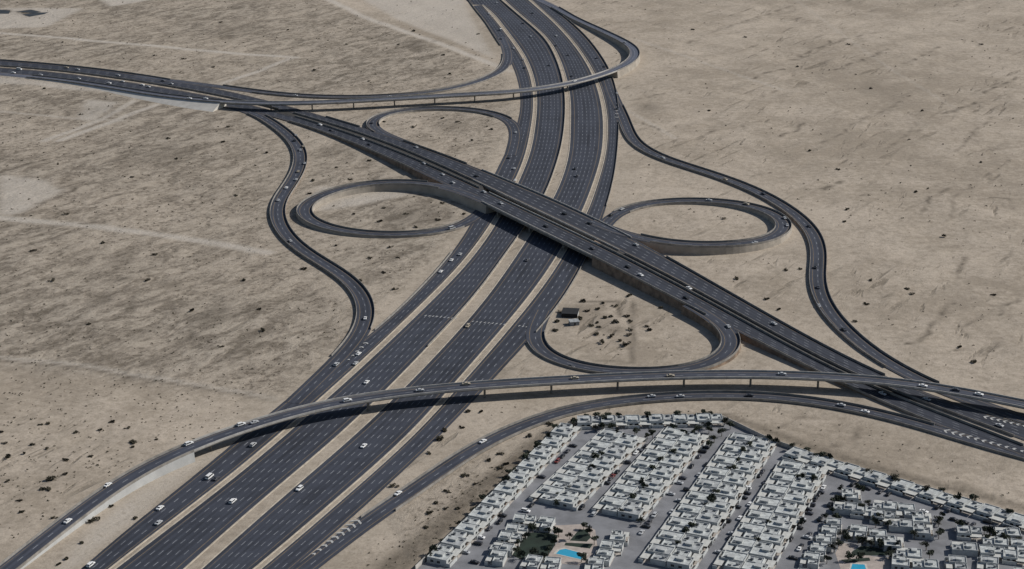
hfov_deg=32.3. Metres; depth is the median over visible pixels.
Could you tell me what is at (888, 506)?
house
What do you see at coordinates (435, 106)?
concrete barrier
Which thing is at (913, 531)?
tree
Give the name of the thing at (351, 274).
concrete barrier
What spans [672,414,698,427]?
house
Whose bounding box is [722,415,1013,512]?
boundary wall
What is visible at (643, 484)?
tree
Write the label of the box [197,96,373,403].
ramp road
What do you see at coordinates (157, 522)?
car
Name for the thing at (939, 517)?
tree
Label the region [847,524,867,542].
house
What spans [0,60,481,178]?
crossing road
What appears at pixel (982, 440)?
road marking
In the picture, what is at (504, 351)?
road
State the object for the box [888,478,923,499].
house
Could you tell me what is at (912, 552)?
house
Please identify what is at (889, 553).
tree
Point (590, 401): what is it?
concrete barrier
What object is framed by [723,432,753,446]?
house
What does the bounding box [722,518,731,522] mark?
car
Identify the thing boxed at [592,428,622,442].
house
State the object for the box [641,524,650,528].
car
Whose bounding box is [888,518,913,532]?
house
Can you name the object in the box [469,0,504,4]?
road
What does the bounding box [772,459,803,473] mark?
house
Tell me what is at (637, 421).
house
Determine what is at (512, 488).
house
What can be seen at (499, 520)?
car
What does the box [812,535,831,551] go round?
house
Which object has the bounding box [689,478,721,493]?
house
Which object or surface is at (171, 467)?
embankment
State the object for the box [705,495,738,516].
house
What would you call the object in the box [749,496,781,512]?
house
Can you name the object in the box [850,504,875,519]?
house
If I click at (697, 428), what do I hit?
tree
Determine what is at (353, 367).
kerb
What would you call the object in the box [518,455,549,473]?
house
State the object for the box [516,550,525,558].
tree
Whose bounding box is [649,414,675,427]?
house
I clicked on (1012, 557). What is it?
house
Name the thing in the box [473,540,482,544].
car
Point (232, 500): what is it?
car
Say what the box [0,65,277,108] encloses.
concrete barrier
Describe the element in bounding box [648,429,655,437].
tree
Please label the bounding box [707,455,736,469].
house
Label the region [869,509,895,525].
house
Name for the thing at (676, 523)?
house
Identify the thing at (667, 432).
house
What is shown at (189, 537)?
road
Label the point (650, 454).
house
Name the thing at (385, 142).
concrete barrier
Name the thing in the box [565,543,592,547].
lawn
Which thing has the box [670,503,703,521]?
house
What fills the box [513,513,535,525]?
house
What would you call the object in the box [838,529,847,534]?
tree
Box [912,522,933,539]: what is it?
house
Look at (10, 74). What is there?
ramp road
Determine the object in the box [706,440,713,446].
tree
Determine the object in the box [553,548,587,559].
swimming pool
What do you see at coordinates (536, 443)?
tree
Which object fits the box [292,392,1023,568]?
ramp road
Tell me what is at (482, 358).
kerb
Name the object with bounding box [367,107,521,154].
ramp road
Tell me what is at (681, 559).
house
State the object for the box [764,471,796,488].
house
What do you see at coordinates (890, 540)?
house
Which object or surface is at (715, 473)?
house
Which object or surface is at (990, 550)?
house
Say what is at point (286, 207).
embankment
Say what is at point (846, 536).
tree
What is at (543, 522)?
house
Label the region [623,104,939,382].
concrete barrier
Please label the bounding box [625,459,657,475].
house
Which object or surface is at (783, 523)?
house
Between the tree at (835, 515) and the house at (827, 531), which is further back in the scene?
the tree at (835, 515)
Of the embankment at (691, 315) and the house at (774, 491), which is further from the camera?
the embankment at (691, 315)
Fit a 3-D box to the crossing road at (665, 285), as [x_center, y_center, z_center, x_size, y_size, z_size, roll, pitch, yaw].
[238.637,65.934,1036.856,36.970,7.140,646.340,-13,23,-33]
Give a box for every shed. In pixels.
[561,307,579,317]
[568,318,579,325]
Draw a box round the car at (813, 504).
[806,502,815,506]
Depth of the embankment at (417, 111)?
1704.04 m
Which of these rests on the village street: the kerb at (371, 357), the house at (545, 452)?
the house at (545, 452)
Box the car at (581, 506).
[578,504,584,509]
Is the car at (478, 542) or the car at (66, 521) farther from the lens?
the car at (66, 521)
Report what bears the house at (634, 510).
on the village street
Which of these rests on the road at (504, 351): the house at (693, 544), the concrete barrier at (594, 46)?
the concrete barrier at (594, 46)
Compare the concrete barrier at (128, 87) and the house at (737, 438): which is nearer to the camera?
the house at (737, 438)
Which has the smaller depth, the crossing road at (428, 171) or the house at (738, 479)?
the house at (738, 479)
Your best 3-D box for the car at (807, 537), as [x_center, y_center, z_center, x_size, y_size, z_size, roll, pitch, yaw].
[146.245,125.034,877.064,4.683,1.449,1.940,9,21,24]
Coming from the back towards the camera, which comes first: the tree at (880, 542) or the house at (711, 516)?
the house at (711, 516)
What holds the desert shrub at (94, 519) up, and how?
on the ground at (752, 88)
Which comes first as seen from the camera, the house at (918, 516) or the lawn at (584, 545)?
the lawn at (584, 545)
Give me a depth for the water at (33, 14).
2177.57 m
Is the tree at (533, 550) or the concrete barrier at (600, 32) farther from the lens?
the concrete barrier at (600, 32)
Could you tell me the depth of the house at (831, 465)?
953.00 m
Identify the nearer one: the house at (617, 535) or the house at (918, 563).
the house at (918, 563)
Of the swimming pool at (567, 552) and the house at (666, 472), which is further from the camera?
the house at (666, 472)
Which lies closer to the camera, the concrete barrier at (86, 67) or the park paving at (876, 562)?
the park paving at (876, 562)
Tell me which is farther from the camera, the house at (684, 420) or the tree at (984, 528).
the house at (684, 420)
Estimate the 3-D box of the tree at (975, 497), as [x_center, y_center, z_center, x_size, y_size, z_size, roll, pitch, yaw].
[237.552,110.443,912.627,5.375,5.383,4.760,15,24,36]
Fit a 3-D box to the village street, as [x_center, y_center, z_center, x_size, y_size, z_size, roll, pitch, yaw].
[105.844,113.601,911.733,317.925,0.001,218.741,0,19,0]
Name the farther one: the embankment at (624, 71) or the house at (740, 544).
the embankment at (624, 71)
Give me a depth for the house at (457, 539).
869.06 m
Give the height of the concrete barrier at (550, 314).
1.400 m
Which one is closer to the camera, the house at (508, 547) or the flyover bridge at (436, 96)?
the house at (508, 547)
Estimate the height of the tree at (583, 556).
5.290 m
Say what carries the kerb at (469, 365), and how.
on the ground at (752, 88)
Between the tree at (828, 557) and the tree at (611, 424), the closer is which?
the tree at (828, 557)
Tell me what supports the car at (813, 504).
on the village street
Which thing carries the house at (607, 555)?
on the village street
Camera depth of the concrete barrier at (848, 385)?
1053.79 m
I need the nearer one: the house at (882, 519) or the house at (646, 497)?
the house at (882, 519)
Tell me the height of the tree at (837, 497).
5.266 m
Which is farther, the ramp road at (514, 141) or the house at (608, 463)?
the ramp road at (514, 141)
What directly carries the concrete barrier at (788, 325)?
on the crossing road at (650, 256)
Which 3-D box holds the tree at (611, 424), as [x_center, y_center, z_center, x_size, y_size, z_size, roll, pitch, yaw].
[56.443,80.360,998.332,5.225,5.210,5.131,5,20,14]
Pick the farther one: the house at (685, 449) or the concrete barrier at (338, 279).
the concrete barrier at (338, 279)
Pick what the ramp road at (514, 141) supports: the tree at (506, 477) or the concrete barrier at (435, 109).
the concrete barrier at (435, 109)
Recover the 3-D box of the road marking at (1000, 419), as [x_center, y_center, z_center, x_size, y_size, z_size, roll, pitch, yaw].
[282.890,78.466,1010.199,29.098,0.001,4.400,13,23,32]
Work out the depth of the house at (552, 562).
847.07 m
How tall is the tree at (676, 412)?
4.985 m
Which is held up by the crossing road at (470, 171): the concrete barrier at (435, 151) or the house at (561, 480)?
the concrete barrier at (435, 151)
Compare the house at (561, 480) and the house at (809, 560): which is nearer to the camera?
the house at (809, 560)
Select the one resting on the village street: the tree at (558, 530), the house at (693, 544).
the house at (693, 544)
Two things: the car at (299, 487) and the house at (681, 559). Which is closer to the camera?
the house at (681, 559)
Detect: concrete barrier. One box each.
[0,59,170,79]
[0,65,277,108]
[0,444,181,565]
[16,449,193,568]
[26,76,219,102]
[33,74,225,99]
[223,58,502,95]
[247,113,356,355]
[252,65,509,98]
[265,114,374,328]
[289,120,412,168]
[293,112,472,179]
[295,115,479,187]
[296,179,464,236]
[312,183,458,231]
[326,116,359,126]
[360,390,934,517]
[366,106,511,131]
[374,251,451,330]
[379,109,493,125]
[395,397,1023,510]
[403,139,466,163]
[427,0,564,346]
[468,0,500,45]
[527,332,740,373]
[536,240,593,331]
[544,322,721,368]
[551,7,629,69]
[559,6,639,70]
[562,15,618,107]
[592,255,705,314]
[595,241,1023,445]
[606,124,618,205]
[614,197,791,247]
[618,121,885,366]
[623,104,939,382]
[625,252,1014,436]
[630,202,775,241]
[666,255,884,374]
[752,337,930,421]
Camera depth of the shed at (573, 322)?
1157.77 m
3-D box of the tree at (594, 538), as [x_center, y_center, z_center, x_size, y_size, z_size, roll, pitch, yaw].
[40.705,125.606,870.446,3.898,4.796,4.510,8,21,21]
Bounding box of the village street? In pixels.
[418,423,1023,568]
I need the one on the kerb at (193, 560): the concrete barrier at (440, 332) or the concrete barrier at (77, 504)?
the concrete barrier at (440, 332)
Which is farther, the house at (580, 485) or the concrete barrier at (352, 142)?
the concrete barrier at (352, 142)
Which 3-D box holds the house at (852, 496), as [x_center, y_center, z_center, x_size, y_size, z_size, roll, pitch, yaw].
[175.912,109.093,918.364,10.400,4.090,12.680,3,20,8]
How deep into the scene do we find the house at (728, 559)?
850.58 m
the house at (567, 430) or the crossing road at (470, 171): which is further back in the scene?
the crossing road at (470, 171)
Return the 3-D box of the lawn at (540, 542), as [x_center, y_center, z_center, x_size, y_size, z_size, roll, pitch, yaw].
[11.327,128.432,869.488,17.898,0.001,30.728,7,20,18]
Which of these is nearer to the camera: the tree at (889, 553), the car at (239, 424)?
the tree at (889, 553)
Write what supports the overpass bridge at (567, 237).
on the ground at (752, 88)
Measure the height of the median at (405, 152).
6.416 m
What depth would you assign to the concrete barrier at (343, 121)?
1662.46 m
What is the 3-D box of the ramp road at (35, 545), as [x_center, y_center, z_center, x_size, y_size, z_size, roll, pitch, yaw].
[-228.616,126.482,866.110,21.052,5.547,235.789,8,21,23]
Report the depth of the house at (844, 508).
901.95 m
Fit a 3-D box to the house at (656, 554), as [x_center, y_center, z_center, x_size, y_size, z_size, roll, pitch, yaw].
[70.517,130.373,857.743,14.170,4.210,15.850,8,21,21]
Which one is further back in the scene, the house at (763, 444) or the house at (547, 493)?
the house at (763, 444)
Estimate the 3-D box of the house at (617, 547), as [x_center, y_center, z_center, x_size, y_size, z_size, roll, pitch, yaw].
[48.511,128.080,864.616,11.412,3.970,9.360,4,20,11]
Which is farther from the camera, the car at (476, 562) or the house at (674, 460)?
the house at (674, 460)
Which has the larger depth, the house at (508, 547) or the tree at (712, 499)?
the tree at (712, 499)
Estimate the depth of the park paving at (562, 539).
871.02 m
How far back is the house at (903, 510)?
899.84 m
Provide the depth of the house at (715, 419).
1008.77 m
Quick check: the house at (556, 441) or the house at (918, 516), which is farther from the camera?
the house at (556, 441)
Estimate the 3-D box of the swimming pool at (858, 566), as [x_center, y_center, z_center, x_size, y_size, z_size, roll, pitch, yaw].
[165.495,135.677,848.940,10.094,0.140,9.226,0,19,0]
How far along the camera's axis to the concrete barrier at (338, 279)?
1295.86 m
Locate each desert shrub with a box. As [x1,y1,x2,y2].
[39,486,50,490]
[46,475,55,480]
[88,516,99,522]
[436,435,443,440]
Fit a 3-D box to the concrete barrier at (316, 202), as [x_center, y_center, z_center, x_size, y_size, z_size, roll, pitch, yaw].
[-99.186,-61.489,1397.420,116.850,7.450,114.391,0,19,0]
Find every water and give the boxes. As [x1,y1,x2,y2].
[0,10,9,13]
[18,10,39,12]
[22,12,47,16]
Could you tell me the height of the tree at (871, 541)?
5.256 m
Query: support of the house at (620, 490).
on the village street
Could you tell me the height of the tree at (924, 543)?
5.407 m
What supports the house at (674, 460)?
on the village street
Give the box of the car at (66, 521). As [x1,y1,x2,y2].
[63,518,71,523]
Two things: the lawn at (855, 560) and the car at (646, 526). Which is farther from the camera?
the car at (646, 526)
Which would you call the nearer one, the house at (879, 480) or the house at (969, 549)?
the house at (969, 549)
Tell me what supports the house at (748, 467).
on the village street
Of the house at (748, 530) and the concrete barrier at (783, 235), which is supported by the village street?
the house at (748, 530)
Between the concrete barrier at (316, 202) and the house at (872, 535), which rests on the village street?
the house at (872, 535)
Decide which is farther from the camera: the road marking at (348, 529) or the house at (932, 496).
the house at (932, 496)
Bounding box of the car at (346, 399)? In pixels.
[343,398,351,401]
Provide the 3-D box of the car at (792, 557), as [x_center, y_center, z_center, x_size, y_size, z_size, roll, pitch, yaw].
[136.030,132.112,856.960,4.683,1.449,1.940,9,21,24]
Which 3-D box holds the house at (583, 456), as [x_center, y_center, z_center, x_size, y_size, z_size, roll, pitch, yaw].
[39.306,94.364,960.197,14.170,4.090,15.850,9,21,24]
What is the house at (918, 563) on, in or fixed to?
on the village street
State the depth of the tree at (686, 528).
877.90 m
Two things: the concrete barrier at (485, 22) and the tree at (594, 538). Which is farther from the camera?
the concrete barrier at (485, 22)
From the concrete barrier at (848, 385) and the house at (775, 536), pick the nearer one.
the house at (775, 536)
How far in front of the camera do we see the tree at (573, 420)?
1005.36 m
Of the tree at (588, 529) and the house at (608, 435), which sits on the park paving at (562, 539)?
the tree at (588, 529)
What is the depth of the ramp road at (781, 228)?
1346.37 m
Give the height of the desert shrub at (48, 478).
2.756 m
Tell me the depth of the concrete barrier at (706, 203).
1375.74 m
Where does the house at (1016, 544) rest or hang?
on the village street
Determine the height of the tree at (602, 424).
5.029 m
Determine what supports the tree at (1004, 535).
on the village street
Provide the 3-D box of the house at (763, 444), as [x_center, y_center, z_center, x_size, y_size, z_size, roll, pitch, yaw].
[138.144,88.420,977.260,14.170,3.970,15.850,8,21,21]
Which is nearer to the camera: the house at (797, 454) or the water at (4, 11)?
the house at (797, 454)
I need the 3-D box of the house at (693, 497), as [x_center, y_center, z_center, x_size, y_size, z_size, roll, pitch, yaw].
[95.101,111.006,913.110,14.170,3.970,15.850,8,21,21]
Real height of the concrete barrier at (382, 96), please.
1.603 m
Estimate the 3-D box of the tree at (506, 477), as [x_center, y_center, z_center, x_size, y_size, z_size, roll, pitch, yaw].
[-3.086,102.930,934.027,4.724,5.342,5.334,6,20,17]
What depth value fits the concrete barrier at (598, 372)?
1090.80 m
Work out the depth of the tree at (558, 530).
876.37 m
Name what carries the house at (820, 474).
on the village street
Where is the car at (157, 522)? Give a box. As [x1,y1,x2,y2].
[154,520,162,524]
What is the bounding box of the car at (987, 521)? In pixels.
[982,519,991,523]
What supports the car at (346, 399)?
on the flyover bridge at (209, 440)
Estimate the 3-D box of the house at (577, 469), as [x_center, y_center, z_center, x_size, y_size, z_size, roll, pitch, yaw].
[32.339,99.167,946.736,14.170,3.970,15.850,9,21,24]
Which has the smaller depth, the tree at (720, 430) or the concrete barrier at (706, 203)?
the tree at (720, 430)
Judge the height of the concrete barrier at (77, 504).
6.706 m
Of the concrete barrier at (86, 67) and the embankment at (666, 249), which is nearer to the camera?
the embankment at (666, 249)
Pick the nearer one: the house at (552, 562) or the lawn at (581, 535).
the house at (552, 562)
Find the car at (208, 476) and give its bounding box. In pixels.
[205,473,213,479]
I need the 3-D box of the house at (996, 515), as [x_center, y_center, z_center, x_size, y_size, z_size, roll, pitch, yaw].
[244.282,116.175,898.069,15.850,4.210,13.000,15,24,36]
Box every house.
[426,544,463,567]
[441,530,476,549]
[455,517,489,538]
[468,503,502,525]
[481,491,514,511]
[484,549,507,566]
[489,542,515,556]
[494,479,526,499]
[496,530,522,546]
[505,523,528,538]
[509,467,538,486]
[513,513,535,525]
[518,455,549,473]
[519,554,543,568]
[529,444,560,462]
[529,484,564,504]
[533,516,555,532]
[540,556,561,568]
[541,433,570,451]
[543,472,576,487]
[551,422,581,440]
[552,489,588,510]
[555,461,588,476]
[566,477,601,498]
[568,450,600,464]
[577,415,600,429]
[579,439,611,452]
[579,467,613,486]
[584,557,604,568]
[591,454,623,471]
[591,495,626,516]
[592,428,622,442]
[593,548,614,566]
[598,539,623,555]
[601,415,627,428]
[603,443,635,460]
[604,483,637,499]
[610,530,629,545]
[614,433,646,449]
[615,471,647,487]
[617,500,652,521]
[625,415,650,428]
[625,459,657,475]
[629,488,662,508]
[635,448,667,463]
[638,543,674,566]
[639,475,673,496]
[646,437,676,451]
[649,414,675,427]
[650,464,682,481]
[650,529,684,548]
[656,426,684,441]
[659,452,691,471]
[660,516,694,533]
[666,548,702,568]
[669,441,701,460]
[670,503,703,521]
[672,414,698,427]
[677,534,712,556]
[678,432,709,446]
[680,490,710,506]
[687,521,721,543]
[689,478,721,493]
[696,413,723,426]
[696,507,729,526]
[698,466,729,481]
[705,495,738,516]
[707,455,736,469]
[712,550,747,568]
[714,443,745,457]
[714,482,746,502]
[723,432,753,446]
[723,470,754,490]
[723,536,756,556]
[731,459,762,478]
[732,522,765,538]
[740,447,770,466]
[740,509,773,525]
[741,555,776,568]
[747,436,777,454]
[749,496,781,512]
[749,540,784,562]
[757,483,788,499]
[759,527,792,548]
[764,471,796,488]
[766,513,799,534]
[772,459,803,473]
[775,500,807,520]
[782,447,817,463]
[783,488,815,506]
[790,477,822,494]
[798,464,828,482]
[799,551,820,568]
[807,544,826,561]
[809,455,844,474]
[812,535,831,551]
[818,526,837,542]
[823,517,841,534]
[833,501,857,515]
[834,462,870,482]
[840,488,861,502]
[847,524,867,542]
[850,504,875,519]
[861,470,895,491]
[867,529,886,546]
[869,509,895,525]
[872,500,897,514]
[883,535,904,550]
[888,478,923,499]
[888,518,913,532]
[891,553,912,568]
[895,548,921,558]
[896,503,915,518]
[911,511,932,526]
[911,558,938,568]
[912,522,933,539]
[916,487,952,507]
[944,496,982,516]
[944,555,967,568]
[950,541,977,556]
[955,525,982,541]
[973,503,1012,525]
[976,555,998,568]
[978,545,1005,561]
[982,535,1008,548]
[993,527,1021,539]
[1002,548,1023,565]
[1003,512,1023,531]
[1008,538,1023,551]
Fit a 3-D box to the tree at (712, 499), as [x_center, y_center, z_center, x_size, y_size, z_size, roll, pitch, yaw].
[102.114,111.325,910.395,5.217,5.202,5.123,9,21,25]
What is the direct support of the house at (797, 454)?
on the village street
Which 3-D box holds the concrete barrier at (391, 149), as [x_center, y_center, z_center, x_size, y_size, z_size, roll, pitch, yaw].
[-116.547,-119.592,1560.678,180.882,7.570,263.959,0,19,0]
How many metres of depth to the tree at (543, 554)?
853.57 m
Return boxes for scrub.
[0,0,1023,565]
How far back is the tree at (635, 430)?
992.55 m
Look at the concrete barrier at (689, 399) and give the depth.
1012.59 m
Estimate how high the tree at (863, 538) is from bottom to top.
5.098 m
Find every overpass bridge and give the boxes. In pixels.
[473,169,631,250]
[482,192,600,258]
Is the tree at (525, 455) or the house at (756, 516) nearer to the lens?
the house at (756, 516)
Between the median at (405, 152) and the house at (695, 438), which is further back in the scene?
the median at (405, 152)
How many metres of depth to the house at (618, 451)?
966.42 m
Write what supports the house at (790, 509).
on the village street
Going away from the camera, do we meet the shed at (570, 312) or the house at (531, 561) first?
the house at (531, 561)
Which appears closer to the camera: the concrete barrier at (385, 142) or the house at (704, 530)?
the house at (704, 530)
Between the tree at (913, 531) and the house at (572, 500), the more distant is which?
the house at (572, 500)
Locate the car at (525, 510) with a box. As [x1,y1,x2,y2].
[521,507,530,512]
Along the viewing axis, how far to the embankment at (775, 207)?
1405.11 m
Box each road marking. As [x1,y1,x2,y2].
[312,520,360,554]
[944,429,1022,451]
[983,416,1023,426]
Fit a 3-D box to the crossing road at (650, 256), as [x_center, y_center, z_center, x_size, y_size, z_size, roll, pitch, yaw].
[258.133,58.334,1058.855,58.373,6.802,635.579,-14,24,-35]
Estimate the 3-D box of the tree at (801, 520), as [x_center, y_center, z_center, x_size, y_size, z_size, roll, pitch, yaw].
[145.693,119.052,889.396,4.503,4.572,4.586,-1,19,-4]
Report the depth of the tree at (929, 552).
854.94 m
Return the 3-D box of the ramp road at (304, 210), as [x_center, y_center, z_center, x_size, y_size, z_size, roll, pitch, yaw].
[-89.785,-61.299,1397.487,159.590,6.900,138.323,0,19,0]
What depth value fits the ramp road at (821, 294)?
1258.57 m
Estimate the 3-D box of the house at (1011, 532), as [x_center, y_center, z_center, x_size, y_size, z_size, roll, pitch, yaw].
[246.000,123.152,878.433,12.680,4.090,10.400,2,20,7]
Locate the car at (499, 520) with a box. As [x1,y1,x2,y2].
[496,518,502,523]
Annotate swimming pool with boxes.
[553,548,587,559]
[849,563,867,568]
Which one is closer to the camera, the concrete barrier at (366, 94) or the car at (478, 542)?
the car at (478, 542)
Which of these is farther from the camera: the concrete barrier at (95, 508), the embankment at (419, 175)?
the embankment at (419, 175)
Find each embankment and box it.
[0,75,225,111]
[20,452,194,568]
[252,116,355,306]
[280,119,442,183]
[296,185,495,237]
[366,110,479,129]
[538,1,639,77]
[586,203,791,254]
[592,239,919,418]
[631,144,863,353]
[681,306,740,369]
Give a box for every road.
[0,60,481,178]
[0,68,488,197]
[0,73,225,101]
[0,446,190,568]
[82,5,532,568]
[117,5,564,568]
[131,37,512,96]
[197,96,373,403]
[203,0,602,568]
[262,0,618,568]
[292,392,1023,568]
[297,181,494,235]
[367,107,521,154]
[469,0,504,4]
[526,303,739,372]
[536,0,638,70]
[584,199,790,245]
[594,246,1023,455]
[601,77,1023,423]
[619,239,1023,439]
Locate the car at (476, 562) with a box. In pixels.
[470,560,479,564]
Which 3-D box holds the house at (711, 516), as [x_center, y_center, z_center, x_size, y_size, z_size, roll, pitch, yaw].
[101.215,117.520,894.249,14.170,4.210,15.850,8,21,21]
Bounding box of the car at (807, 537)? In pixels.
[802,535,811,539]
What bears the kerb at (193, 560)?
on the ground at (752, 88)
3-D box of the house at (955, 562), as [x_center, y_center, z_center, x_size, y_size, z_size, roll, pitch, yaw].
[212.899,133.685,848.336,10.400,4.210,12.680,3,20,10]
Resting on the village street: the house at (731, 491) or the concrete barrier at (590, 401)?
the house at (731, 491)
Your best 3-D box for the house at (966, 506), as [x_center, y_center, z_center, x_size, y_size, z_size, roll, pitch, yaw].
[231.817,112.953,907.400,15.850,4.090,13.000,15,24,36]
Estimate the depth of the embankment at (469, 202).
1431.97 m
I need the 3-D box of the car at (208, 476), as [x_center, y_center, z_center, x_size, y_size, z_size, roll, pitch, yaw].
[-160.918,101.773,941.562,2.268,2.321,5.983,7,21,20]
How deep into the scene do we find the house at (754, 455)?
961.45 m
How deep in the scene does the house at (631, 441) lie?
979.60 m
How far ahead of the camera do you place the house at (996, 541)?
867.29 m
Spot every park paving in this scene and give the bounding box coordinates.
[548,524,596,565]
[835,543,890,568]
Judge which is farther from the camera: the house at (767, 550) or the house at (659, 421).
the house at (659, 421)
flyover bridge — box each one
[182,370,1023,452]
[220,69,616,109]
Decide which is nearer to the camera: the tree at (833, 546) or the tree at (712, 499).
the tree at (833, 546)
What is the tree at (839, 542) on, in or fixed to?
on the village street
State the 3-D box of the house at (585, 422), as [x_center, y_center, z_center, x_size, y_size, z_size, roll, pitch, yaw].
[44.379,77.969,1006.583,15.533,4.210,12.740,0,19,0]
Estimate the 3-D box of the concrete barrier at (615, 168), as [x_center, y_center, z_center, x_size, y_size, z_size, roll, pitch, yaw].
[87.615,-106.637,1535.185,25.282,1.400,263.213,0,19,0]
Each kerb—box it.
[108,5,533,568]
[114,5,536,568]
[183,4,564,568]
[201,1,570,568]
[253,1,603,568]
[260,2,607,568]
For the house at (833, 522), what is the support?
on the village street
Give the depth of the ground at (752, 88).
1370.46 m
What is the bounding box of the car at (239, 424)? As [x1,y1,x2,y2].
[236,422,245,426]
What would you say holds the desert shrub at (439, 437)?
on the ground at (752, 88)
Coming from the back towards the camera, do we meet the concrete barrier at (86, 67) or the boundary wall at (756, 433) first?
the concrete barrier at (86, 67)
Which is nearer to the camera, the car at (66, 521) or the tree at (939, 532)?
the tree at (939, 532)
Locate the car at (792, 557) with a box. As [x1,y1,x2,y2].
[788,555,797,559]
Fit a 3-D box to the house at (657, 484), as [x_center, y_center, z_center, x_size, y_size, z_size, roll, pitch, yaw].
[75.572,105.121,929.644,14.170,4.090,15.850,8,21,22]
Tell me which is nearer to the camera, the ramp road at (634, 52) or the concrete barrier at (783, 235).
the concrete barrier at (783, 235)
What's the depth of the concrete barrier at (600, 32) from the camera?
2042.52 m
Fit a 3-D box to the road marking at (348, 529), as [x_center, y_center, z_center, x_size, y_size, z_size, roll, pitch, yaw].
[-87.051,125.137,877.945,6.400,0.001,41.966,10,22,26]
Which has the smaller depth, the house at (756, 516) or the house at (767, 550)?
the house at (767, 550)
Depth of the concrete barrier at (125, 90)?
1777.04 m
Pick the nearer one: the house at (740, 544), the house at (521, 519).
the house at (740, 544)
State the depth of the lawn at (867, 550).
864.15 m
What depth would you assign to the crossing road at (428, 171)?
1656.50 m
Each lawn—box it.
[512,533,557,559]
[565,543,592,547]
[570,529,590,541]
[842,558,869,562]
[851,546,885,554]
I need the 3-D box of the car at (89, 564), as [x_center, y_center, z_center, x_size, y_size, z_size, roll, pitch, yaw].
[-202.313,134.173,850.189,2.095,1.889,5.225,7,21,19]
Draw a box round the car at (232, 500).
[229,498,236,503]
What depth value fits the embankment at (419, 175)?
1524.95 m
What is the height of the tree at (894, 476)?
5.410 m
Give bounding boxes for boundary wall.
[415,421,568,568]
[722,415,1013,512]
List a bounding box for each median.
[278,109,483,189]
[601,242,914,401]
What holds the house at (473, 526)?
on the village street
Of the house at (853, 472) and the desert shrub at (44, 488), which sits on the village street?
the house at (853, 472)
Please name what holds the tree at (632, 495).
on the village street
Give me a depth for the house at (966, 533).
876.93 m
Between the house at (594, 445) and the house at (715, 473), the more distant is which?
the house at (594, 445)
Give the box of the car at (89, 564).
[86,561,94,567]
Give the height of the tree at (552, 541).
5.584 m
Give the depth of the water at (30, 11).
2196.22 m
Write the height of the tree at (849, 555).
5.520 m
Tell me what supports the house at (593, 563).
on the village street
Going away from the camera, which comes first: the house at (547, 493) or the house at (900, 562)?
the house at (900, 562)
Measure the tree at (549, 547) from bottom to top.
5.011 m
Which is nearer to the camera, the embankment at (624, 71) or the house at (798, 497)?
the house at (798, 497)
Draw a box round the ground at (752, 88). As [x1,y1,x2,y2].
[0,0,1023,568]
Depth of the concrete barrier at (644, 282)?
1214.11 m
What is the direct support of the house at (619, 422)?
on the village street
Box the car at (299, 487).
[296,485,303,490]
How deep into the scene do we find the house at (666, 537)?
871.84 m
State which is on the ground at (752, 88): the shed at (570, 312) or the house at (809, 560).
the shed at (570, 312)
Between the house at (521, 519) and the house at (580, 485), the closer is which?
the house at (521, 519)
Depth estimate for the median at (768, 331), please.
1154.03 m
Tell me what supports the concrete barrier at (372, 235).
on the ramp road at (304, 210)
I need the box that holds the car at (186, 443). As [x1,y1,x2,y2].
[184,441,193,445]
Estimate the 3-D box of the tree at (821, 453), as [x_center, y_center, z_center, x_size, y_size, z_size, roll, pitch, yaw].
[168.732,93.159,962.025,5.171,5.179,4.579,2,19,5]
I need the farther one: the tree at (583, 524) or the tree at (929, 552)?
the tree at (583, 524)
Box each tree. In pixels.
[429,544,436,551]
[501,474,510,481]
[512,547,520,552]
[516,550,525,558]
[521,453,529,458]
[530,547,538,554]
[534,441,541,447]
[540,551,547,557]
[544,545,552,554]
[550,535,557,545]
[553,527,562,536]
[570,417,577,424]
[577,552,586,561]
[581,522,587,529]
[585,524,592,531]
[591,452,599,457]
[591,536,599,544]
[597,422,605,429]
[607,422,615,428]
[629,493,636,498]
[633,427,640,434]
[641,481,648,488]
[644,411,651,417]
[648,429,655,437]
[673,410,681,414]
[682,526,689,531]
[694,425,702,432]
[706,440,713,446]
[706,496,715,502]
[718,428,726,436]
[726,421,734,427]
[798,516,805,525]
[818,451,826,455]
[824,555,832,563]
[828,542,837,552]
[831,512,841,517]
[834,495,841,500]
[835,538,843,546]
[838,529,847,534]
[843,531,850,541]
[844,550,855,559]
[856,551,864,560]
[858,535,867,544]
[866,539,874,547]
[877,538,883,548]
[885,551,892,558]
[889,473,898,478]
[909,529,918,538]
[919,541,928,549]
[921,485,929,490]
[926,550,934,558]
[934,515,942,521]
[935,529,944,538]
[955,519,964,525]
[969,493,979,500]
[981,525,988,532]
[1000,532,1009,538]
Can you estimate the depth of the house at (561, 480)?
933.43 m
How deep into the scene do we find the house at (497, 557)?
853.33 m
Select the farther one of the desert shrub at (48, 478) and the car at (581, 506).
the desert shrub at (48, 478)
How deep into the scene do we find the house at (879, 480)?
933.70 m
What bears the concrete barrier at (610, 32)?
on the ramp road at (634, 52)
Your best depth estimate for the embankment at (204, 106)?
1741.08 m
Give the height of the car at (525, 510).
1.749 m
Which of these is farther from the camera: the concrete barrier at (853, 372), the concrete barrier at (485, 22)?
the concrete barrier at (485, 22)
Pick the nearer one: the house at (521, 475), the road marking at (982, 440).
the house at (521, 475)
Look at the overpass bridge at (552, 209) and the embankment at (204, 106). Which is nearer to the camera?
the overpass bridge at (552, 209)
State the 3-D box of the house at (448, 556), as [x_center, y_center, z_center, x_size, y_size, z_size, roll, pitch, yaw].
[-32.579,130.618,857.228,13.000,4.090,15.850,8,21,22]

